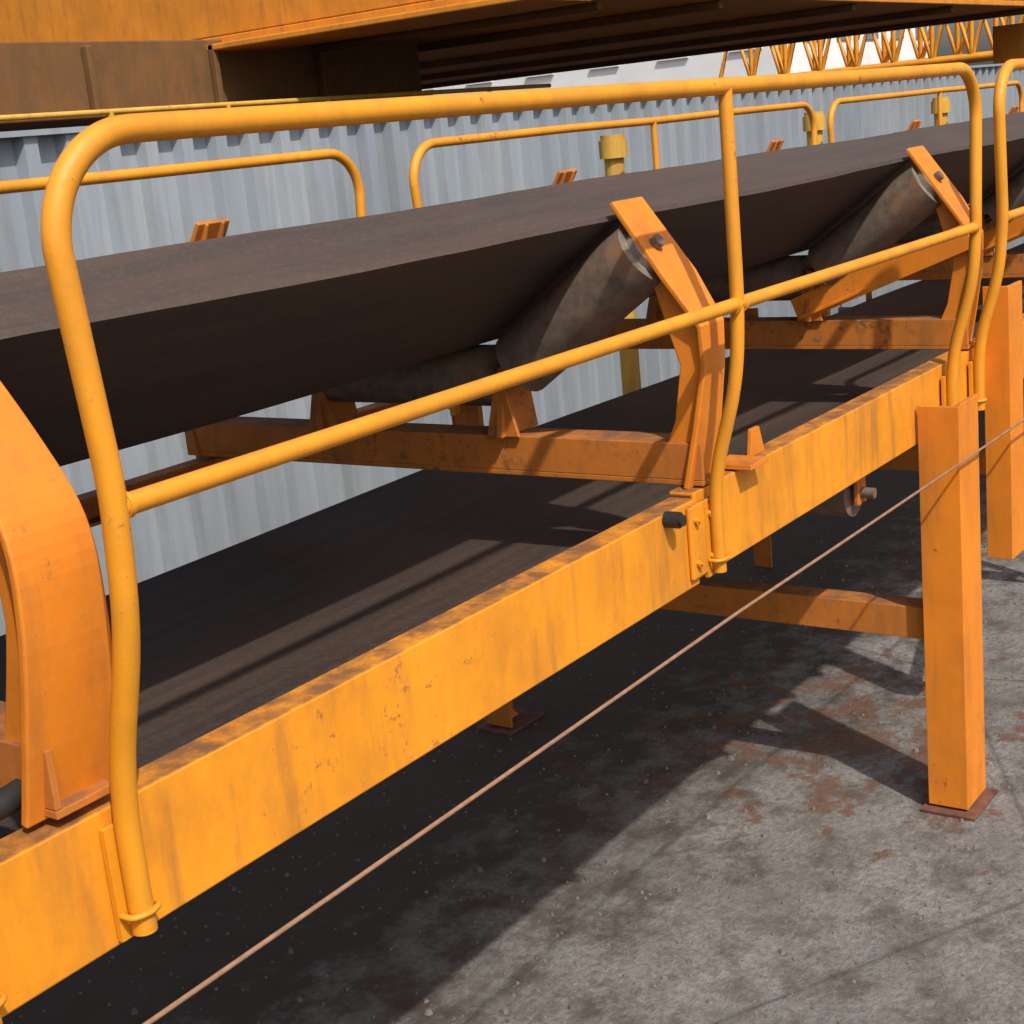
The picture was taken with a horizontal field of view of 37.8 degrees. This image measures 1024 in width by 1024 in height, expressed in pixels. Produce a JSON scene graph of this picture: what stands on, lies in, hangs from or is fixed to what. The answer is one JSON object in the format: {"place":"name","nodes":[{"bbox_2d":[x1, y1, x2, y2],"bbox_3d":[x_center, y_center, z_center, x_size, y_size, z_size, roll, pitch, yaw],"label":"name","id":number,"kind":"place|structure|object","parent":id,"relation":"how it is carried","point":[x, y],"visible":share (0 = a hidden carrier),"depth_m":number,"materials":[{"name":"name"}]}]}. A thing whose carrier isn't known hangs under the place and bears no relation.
{"place":"outdoors","nodes":[
{"label":"outdoors","id":0,"kind":"place"},
{"bbox_2d":[2,378,1023,1023],"bbox_3d":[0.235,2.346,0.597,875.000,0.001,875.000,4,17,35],"label":"ground","id":1,"kind":"structure","parent":0,"point":[980,944],"depth_m":5.07,"materials":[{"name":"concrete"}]},
{"bbox_2d":[0,63,1023,635],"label":"corrugated metal fence","id":2,"kind":"object","parent":1,"relation":"on","point":[130,215],"visible":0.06,"depth_m":7.42,"materials":[{"name":"grey metal"}]},
{"bbox_2d":[0,0,1023,131],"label":"ship loader gantry","id":3,"kind":"object","parent":1,"relation":"on","point":[70,63],"visible":0.5,"depth_m":12.25,"materials":[{"name":"paint"}]},
{"bbox_2d":[598,134,640,394],"bbox_3d":[0.607,-0.715,7.653,0.140,2.370,0.140,4,17,35],"label":"capped post","id":4,"kind":"object","parent":1,"relation":"on","point":[613,151],"visible":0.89,"depth_m":7.38,"materials":[{"name":"yellow paint"}]},
{"bbox_2d":[451,280,1023,821],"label":"support legs","id":5,"kind":"object","parent":1,"relation":"on","point":[953,610],"visible":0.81,"depth_m":5.12,"materials":[{"name":"orange paint"}]},
{"bbox_2d":[77,243,905,527],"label":"stringer beam","id":6,"kind":"structure","parent":5,"relation":"on","point":[89,502],"depth_m":4.66,"materials":[{"name":"orange paint"}]},
{"bbox_2d":[0,149,365,216],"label":"pipe guardrail","id":7,"kind":"object","parent":6,"relation":"attached to","point":[94,178],"visible":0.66,"depth_m":4.90,"materials":[{"name":"paint"}]},
{"bbox_2d":[409,102,826,415],"bbox_3d":[0.756,-1.384,7.336,0.108,1.092,3.805,4,17,35],"label":"pipe guardrail","id":8,"kind":"object","parent":6,"relation":"attached to","point":[423,148],"visible":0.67,"depth_m":6.69,"materials":[{"name":"paint"}]},
{"bbox_2d":[827,81,1023,142],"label":"pipe guardrail","id":9,"kind":"object","parent":6,"relation":"attached to","point":[855,99],"visible":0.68,"depth_m":9.91,"materials":[{"name":"paint"}]},
{"bbox_2d":[0,313,1023,1016],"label":"stringer beam","id":10,"kind":"structure","parent":5,"relation":"on","point":[224,801],"depth_m":2.78,"materials":[{"name":"yellow paint"}]},
{"bbox_2d":[0,990,6,1023],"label":"pipe guardrail","id":11,"kind":"object","parent":10,"relation":"attached to","point":[3,997],"visible":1,"depth_m":2.05,"materials":[{"name":"paint"}]},
{"bbox_2d":[0,778,20,820],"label":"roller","id":12,"kind":"object","parent":10,"relation":"on","point":[10,798],"visible":0.19,"depth_m":2.16,"materials":[{"name":"grey metal"}]},
{"bbox_2d":[0,701,109,819],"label":"cross base","id":13,"kind":"object","parent":10,"relation":"on","point":[56,807],"visible":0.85,"depth_m":2.19,"materials":[{"name":"orange paint"}]},
{"bbox_2d":[0,381,111,827],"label":"bracket","id":14,"kind":"object","parent":10,"relation":"on","point":[58,654],"visible":0.81,"depth_m":2.13,"materials":[{"name":"orange paint"}]},
{"bbox_2d":[185,366,710,485],"bbox_3d":[-0.263,-0.280,4.264,1.855,0.296,0.174,4,17,35],"label":"cross base","id":15,"kind":"object","parent":10,"relation":"on","point":[508,440],"visible":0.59,"depth_m":4.09,"materials":[{"name":"orange paint"}]},
{"bbox_2d":[189,218,229,457],"bbox_3d":[-0.955,-0.538,4.683,0.228,0.734,0.147,4,17,35],"label":"bracket inner side","id":16,"kind":"object","parent":15,"relation":"attached to","point":[209,229],"visible":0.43,"depth_m":4.55,"materials":[{"name":"orange paint"}]},
{"bbox_2d":[188,225,664,405],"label":"rollers","id":17,"kind":"object","parent":15,"relation":"on","point":[606,286],"visible":0.36,"depth_m":3.81,"materials":[{"name":"metal"}]},
{"bbox_2d":[41,62,981,941],"bbox_3d":[0.454,-0.397,3.527,0.138,1.201,3.717,4,17,35],"label":"pipe guardrail","id":18,"kind":"object","parent":10,"relation":"attached to","point":[137,904],"visible":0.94,"depth_m":2.30,"materials":[{"name":"paint"}]},
{"bbox_2d":[609,197,724,489],"bbox_3d":[0.401,-0.423,3.734,0.232,0.717,0.162,4,17,35],"label":"bracket","id":19,"kind":"object","parent":10,"relation":"on","point":[680,288],"visible":0.84,"depth_m":3.68,"materials":[{"name":"orange paint"}]},
{"bbox_2d":[662,510,713,566],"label":"stringer bolts","id":20,"kind":"object","parent":10,"relation":"attached to","point":[674,519],"visible":1,"depth_m":3.56,"materials":[{"name":"orange metal"}]},
{"bbox_2d":[725,426,768,470],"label":"stringer tabs","id":21,"kind":"object","parent":10,"relation":"on","point":[750,461],"visible":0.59,"depth_m":3.93,"materials":[{"name":"orange paint"}]},
{"bbox_2d":[599,223,974,349],"bbox_3d":[0.878,-0.860,5.796,1.888,0.442,0.174,4,17,35],"label":"cross base","id":22,"kind":"object","parent":10,"relation":"on","point":[811,325],"visible":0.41,"depth_m":5.50,"materials":[{"name":"orange paint"}]},
{"bbox_2d":[552,168,576,184],"bbox_3d":[0.179,-1.048,6.243,0.228,0.734,0.147,4,17,35],"label":"bracket inner side","id":23,"kind":"object","parent":22,"relation":"attached to","point":[564,176],"visible":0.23,"depth_m":6.08,"materials":[{"name":"orange paint"}]},
{"bbox_2d":[551,165,943,301],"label":"rollers","id":24,"kind":"object","parent":22,"relation":"on","point":[904,203],"visible":0.35,"depth_m":5.36,"materials":[{"name":"metal"}]},
{"bbox_2d":[906,145,983,340],"bbox_3d":[1.536,-0.933,5.293,0.232,0.717,0.162,4,17,35],"label":"bracket","id":25,"kind":"object","parent":10,"relation":"on","point":[952,210],"visible":0.59,"depth_m":5.24,"materials":[{"name":"orange paint"}]},
{"bbox_2d":[897,214,1023,280],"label":"cross base","id":26,"kind":"object","parent":10,"relation":"on","point":[1014,265],"visible":0.18,"depth_m":7.12,"materials":[{"name":"orange paint"}]},
{"bbox_2d":[766,139,783,151],"bbox_3d":[1.314,-1.559,7.802,0.228,0.734,0.147,4,17,35],"label":"bracket inner side","id":27,"kind":"object","parent":26,"relation":"attached to","point":[774,145],"visible":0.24,"depth_m":7.64,"materials":[{"name":"orange paint"}]},
{"bbox_2d":[765,151,1023,242],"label":"rollers","id":28,"kind":"object","parent":26,"relation":"on","point":[929,226],"visible":0.15,"depth_m":7.04,"materials":[{"name":"metal"}]},
{"bbox_2d":[982,200,995,227],"bbox_3d":[3.147,-1.881,8.915,1.888,0.442,0.174,4,17,35],"label":"cross base","id":29,"kind":"object","parent":10,"relation":"on","point":[993,224],"depth_m":9.05,"materials":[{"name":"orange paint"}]},
{"bbox_2d":[907,119,921,129],"bbox_3d":[2.449,-2.069,9.361,0.228,0.734,0.147,4,17,35],"label":"bracket inner side","id":30,"kind":"object","parent":29,"relation":"attached to","point":[914,124],"visible":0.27,"depth_m":9.19,"materials":[{"name":"orange paint"}]},
{"bbox_2d":[968,58,1023,410],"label":"pipe guardrail","id":31,"kind":"object","parent":10,"relation":"attached to","point":[976,368],"visible":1,"depth_m":5.13,"materials":[{"name":"paint"}]},
{"bbox_3d":[4.282,-2.391,10.474,1.888,0.443,0.175,4,17,35],"label":"cross base","id":32,"kind":"object","parent":10,"relation":"on","visible":0},
{"bbox_2d":[1008,105,1018,113],"bbox_3d":[3.583,-2.580,10.921,0.228,0.734,0.147,4,17,35],"label":"bracket inner side","id":33,"kind":"object","parent":32,"relation":"attached to","point":[1013,109],"visible":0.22,"depth_m":10.75,"materials":[{"name":"orange paint"}]},
{"bbox_2d":[142,419,1023,1023],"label":"emergency pull cord","id":34,"kind":"object","parent":5,"relation":"attached to","point":[368,869],"visible":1,"depth_m":2.76,"materials":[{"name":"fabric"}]},
{"bbox_2d":[802,111,830,315],"bbox_3d":[1.981,-1.333,9.540,0.140,2.370,0.140,4,17,35],"label":"capped post","id":35,"kind":"object","parent":1,"relation":"on","point":[820,120],"visible":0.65,"depth_m":9.23,"materials":[{"name":"yellow paint"}]},
{"bbox_2d":[659,308,985,638],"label":"cross members","id":36,"kind":"object","parent":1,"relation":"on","point":[893,615],"visible":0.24,"depth_m":5.41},
{"bbox_2d":[719,14,1023,77],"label":"lattice crane boom","id":37,"kind":"object","parent":1,"relation":"on","point":[783,58],"visible":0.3,"depth_m":28.30,"materials":[{"name":"paint"}]},
{"bbox_2d":[452,292,876,516],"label":"return rollers","id":38,"kind":"object","parent":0,"point":[848,500],"visible":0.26,"depth_m":4.72,"materials":[{"name":"metal"}]},
{"bbox_2d":[0,243,1023,838],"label":"return belt","id":39,"kind":"object","parent":38,"relation":"on","point":[234,631],"visible":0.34,"depth_m":4.23,"materials":[{"name":"rubber"}]},
{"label":"end pulleys","id":40,"kind":"object","parent":39,"relation":"on","visible":0},
{"bbox_2d":[0,112,1023,465],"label":"carrying belt","id":41,"kind":"object","parent":40,"relation":"on","point":[188,336],"visible":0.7,"depth_m":3.76,"materials":[{"name":"rubber"}]},
{"bbox_2d":[422,26,928,94],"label":"white building","id":42,"kind":"structure","parent":0,"point":[703,66],"depth_m":92.65,"materials":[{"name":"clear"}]},
{"bbox_2d":[422,27,926,90],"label":"windows","id":43,"kind":"structure","parent":42,"relation":"in","point":[869,37],"depth_m":96.66,"materials":[{"name":"glass"}]},
{"bbox_2d":[931,97,950,125],"bbox_3d":[3.275,-1.915,11.319,0.140,2.370,0.140,4,17,35],"label":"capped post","id":44,"kind":"object","parent":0,"point":[946,107],"visible":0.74,"depth_m":11.01,"materials":[{"name":"yellow paint"}]},
{"bbox_2d":[934,15,1023,65],"label":"sky","id":45,"kind":"structure","parent":0,"point":[944,49],"materials":[{"name":"white"}]}
]}

